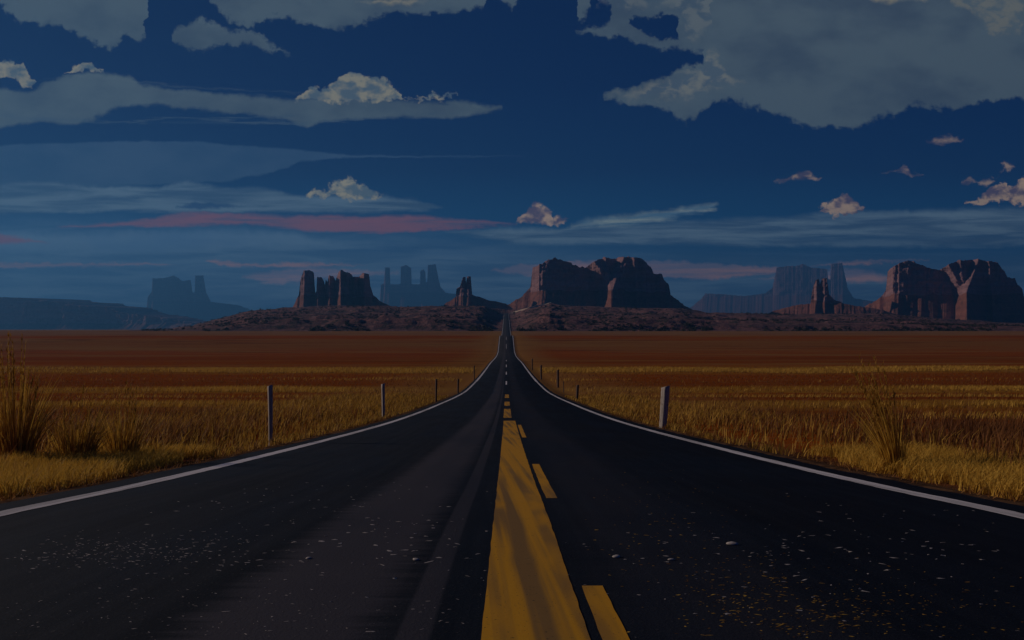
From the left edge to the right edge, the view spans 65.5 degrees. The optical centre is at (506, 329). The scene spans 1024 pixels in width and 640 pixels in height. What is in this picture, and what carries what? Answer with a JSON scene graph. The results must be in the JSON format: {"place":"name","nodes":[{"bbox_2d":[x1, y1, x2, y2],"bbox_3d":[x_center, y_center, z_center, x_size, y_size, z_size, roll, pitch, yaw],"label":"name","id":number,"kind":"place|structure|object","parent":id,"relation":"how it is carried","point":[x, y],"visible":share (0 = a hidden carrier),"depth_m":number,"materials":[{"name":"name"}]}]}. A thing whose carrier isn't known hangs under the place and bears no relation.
{"place":"outdoors","nodes":[
{"label":"outdoors","id":0,"kind":"place"},
{"bbox_2d":[0,313,1023,639],"bbox_3d":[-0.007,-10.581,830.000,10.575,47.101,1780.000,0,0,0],"label":"road","id":1,"kind":"structure","parent":0,"point":[508,467],"depth_m":5.78,"materials":[{"name":"black asphalt"}]},
{"bbox_2d":[726,541,737,544],"bbox_3d":[1.628,1.542,5.731,0.087,0.025,0.058,0,0,23],"label":"pebble","id":2,"kind":"object","parent":1,"relation":"on","point":[731,543],"visible":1,"depth_m":5.71,"materials":[{"name":"stone"}]},
{"bbox_2d":[594,440,1020,637],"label":"gravel","id":3,"kind":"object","parent":1,"relation":"on","point":[785,595],"depth_m":4.13,"materials":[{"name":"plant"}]},
{"bbox_2d":[0,330,1023,505],"bbox_3d":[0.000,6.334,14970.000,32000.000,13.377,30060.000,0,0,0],"label":"ground","id":4,"kind":"structure","parent":0,"point":[83,349],"depth_m":252.86,"materials":[{"name":"soil"}]},
{"bbox_2d":[0,333,85,459],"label":"grass tuft","id":5,"kind":"object","parent":4,"relation":"on","point":[22,433],"visible":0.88,"depth_m":13.81,"materials":[{"name":"brown dry grass"}]},
{"bbox_2d":[36,383,128,457],"bbox_3d":[-7.706,1.685,14.437,1.676,1.493,1.678,0,0,-42],"label":"grass tuft","id":6,"kind":"object","parent":4,"relation":"on","point":[86,442],"visible":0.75,"depth_m":14.40,"materials":[{"name":"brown plant"}]},
{"bbox_2d":[0,297,206,329],"bbox_3d":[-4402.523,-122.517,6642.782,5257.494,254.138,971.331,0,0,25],"label":"mesa","id":7,"kind":"structure","parent":4,"relation":"on","point":[18,313],"depth_m":5788.26,"materials":[{"name":"blue stone"}]},
{"bbox_2d":[90,380,162,454],"bbox_3d":[-7.252,1.734,15.247,1.431,1.568,1.583,0,0,0],"label":"grass tuft","id":8,"kind":"object","parent":4,"relation":"on","point":[117,443],"visible":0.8,"depth_m":15.09,"materials":[{"name":"yellow plant"}]},
{"bbox_2d":[147,275,250,320],"bbox_3d":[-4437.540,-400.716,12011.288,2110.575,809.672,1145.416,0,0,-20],"label":"castle butte","id":9,"kind":"object","parent":4,"relation":"on","point":[172,295],"visible":0.52,"depth_m":11729.72,"materials":[{"name":"blue stone"}]},
{"bbox_2d":[267,385,272,443],"bbox_3d":[-5.754,2.224,19.419,0.120,1.746,0.117,0,0,-34],"label":"fence post","id":10,"kind":"object","parent":4,"relation":"on","point":[270,411],"visible":0.81,"depth_m":19.38,"materials":[{"name":"grey wood"}]},
{"bbox_2d":[381,383,384,416],"bbox_3d":[-5.691,3.442,36.826,0.148,1.887,0.144,0,0,-27],"label":"fence post","id":11,"kind":"object","parent":4,"relation":"on","point":[383,397],"visible":0.8,"depth_m":36.77,"materials":[{"name":"grey wood"}]},
{"bbox_2d":[380,264,455,306],"bbox_3d":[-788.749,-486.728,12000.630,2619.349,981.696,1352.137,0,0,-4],"label":"castle butte","id":12,"kind":"object","parent":4,"relation":"on","point":[406,292],"visible":0.25,"depth_m":11869.56,"materials":[{"name":"blue stone"}]},
{"bbox_2d":[435,379,437,401],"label":"fence post","id":13,"kind":"object","parent":4,"relation":"on","point":[436,380],"visible":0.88,"depth_m":60.52,"materials":[{"name":"brown wood"}]},
{"bbox_2d":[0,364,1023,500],"bbox_3d":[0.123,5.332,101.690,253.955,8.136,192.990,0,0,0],"label":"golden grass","id":14,"kind":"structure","parent":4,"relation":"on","point":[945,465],"depth_m":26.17,"materials":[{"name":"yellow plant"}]},
{"bbox_2d":[0,366,1023,501],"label":"brown grass","id":15,"kind":"structure","parent":4,"relation":"on","point":[1000,429],"depth_m":28.09,"materials":[{"name":"brown plant"}]},
{"bbox_2d":[557,370,558,387],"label":"fence post","id":16,"kind":"object","parent":4,"relation":"on","point":[557,378],"visible":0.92,"depth_m":103.28,"materials":[{"name":"brown wood"}]},
{"bbox_2d":[576,385,578,398],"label":"fence post","id":17,"kind":"object","parent":4,"relation":"on","point":[577,390],"visible":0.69,"depth_m":65.84,"materials":[{"name":"brown wood"}]},
{"bbox_2d":[659,386,669,427],"bbox_3d":[5.555,2.854,28.025,0.291,1.745,0.290,3,0,0],"label":"fence post","id":18,"kind":"object","parent":4,"relation":"on","point":[665,393],"visible":0.77,"depth_m":27.95,"materials":[{"name":"grey wood"}]},
{"bbox_2d":[690,263,872,313],"bbox_3d":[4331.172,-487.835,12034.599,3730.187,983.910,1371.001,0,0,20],"label":"castle butte","id":19,"kind":"object","parent":4,"relation":"on","point":[793,285],"visible":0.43,"depth_m":11900.91,"materials":[{"name":"blue stone"}]},
{"bbox_2d":[829,355,921,472],"bbox_3d":[5.988,1.346,13.047,1.150,1.987,1.468,0,0,-20],"label":"grass tuft","id":20,"kind":"object","parent":4,"relation":"on","point":[890,452],"visible":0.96,"depth_m":12.96,"materials":[{"name":"yellow plant"}]},
{"bbox_2d":[6,480,1017,637],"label":"gravel","id":21,"kind":"structure","parent":0,"point":[425,562],"depth_m":5.36,"materials":[{"name":"grey gravel"}]},
{"bbox_2d":[0,0,1023,309],"label":"sky","id":22,"kind":"structure","parent":0,"point":[247,147],"materials":[{"name":"blue"}]},
{"bbox_2d":[510,303,547,313],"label":"dirt track","id":23,"kind":"structure","parent":0,"point":[529,307],"depth_m":1600.33,"materials":[{"name":"brown soil"}]},
{"bbox_2d":[129,303,1023,330],"bbox_3d":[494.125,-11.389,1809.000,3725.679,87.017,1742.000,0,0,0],"label":"hills","id":24,"kind":"structure","parent":0,"point":[417,319],"depth_m":1052.86,"materials":[{"name":"brown soil"}]},
{"bbox_2d":[293,270,388,306],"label":"castle butte","id":25,"kind":"object","parent":24,"relation":"on","point":[346,289],"visible":0.54,"depth_m":2382.28,"materials":[{"name":"red stone"}]},
{"bbox_2d":[443,276,512,309],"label":"rock spire","id":26,"kind":"object","parent":24,"relation":"on","point":[465,296],"visible":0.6,"depth_m":2375.12,"materials":[{"name":"red stone"}]},
{"bbox_2d":[141,304,1023,330],"bbox_3d":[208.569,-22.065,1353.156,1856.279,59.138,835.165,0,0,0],"label":"scrub","id":27,"kind":"object","parent":24,"relation":"on","point":[706,328],"visible":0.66,"depth_m":1009.69,"materials":[{"name":"brown plant"}]},
{"bbox_2d":[508,256,691,309],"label":"sandstone butte","id":28,"kind":"object","parent":24,"relation":"on","point":[631,282],"visible":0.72,"depth_m":2354.65,"materials":[{"name":"brown stone"}]},
{"bbox_2d":[768,278,891,313],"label":"rock spire","id":29,"kind":"object","parent":24,"relation":"on","point":[823,301],"visible":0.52,"depth_m":2377.35,"materials":[{"name":"red stone"}]},
{"bbox_2d":[865,259,1023,322],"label":"sandstone butte","id":30,"kind":"object","parent":24,"relation":"on","point":[980,290],"visible":0.77,"depth_m":2339.59,"materials":[{"name":"brown stone"}]}
]}

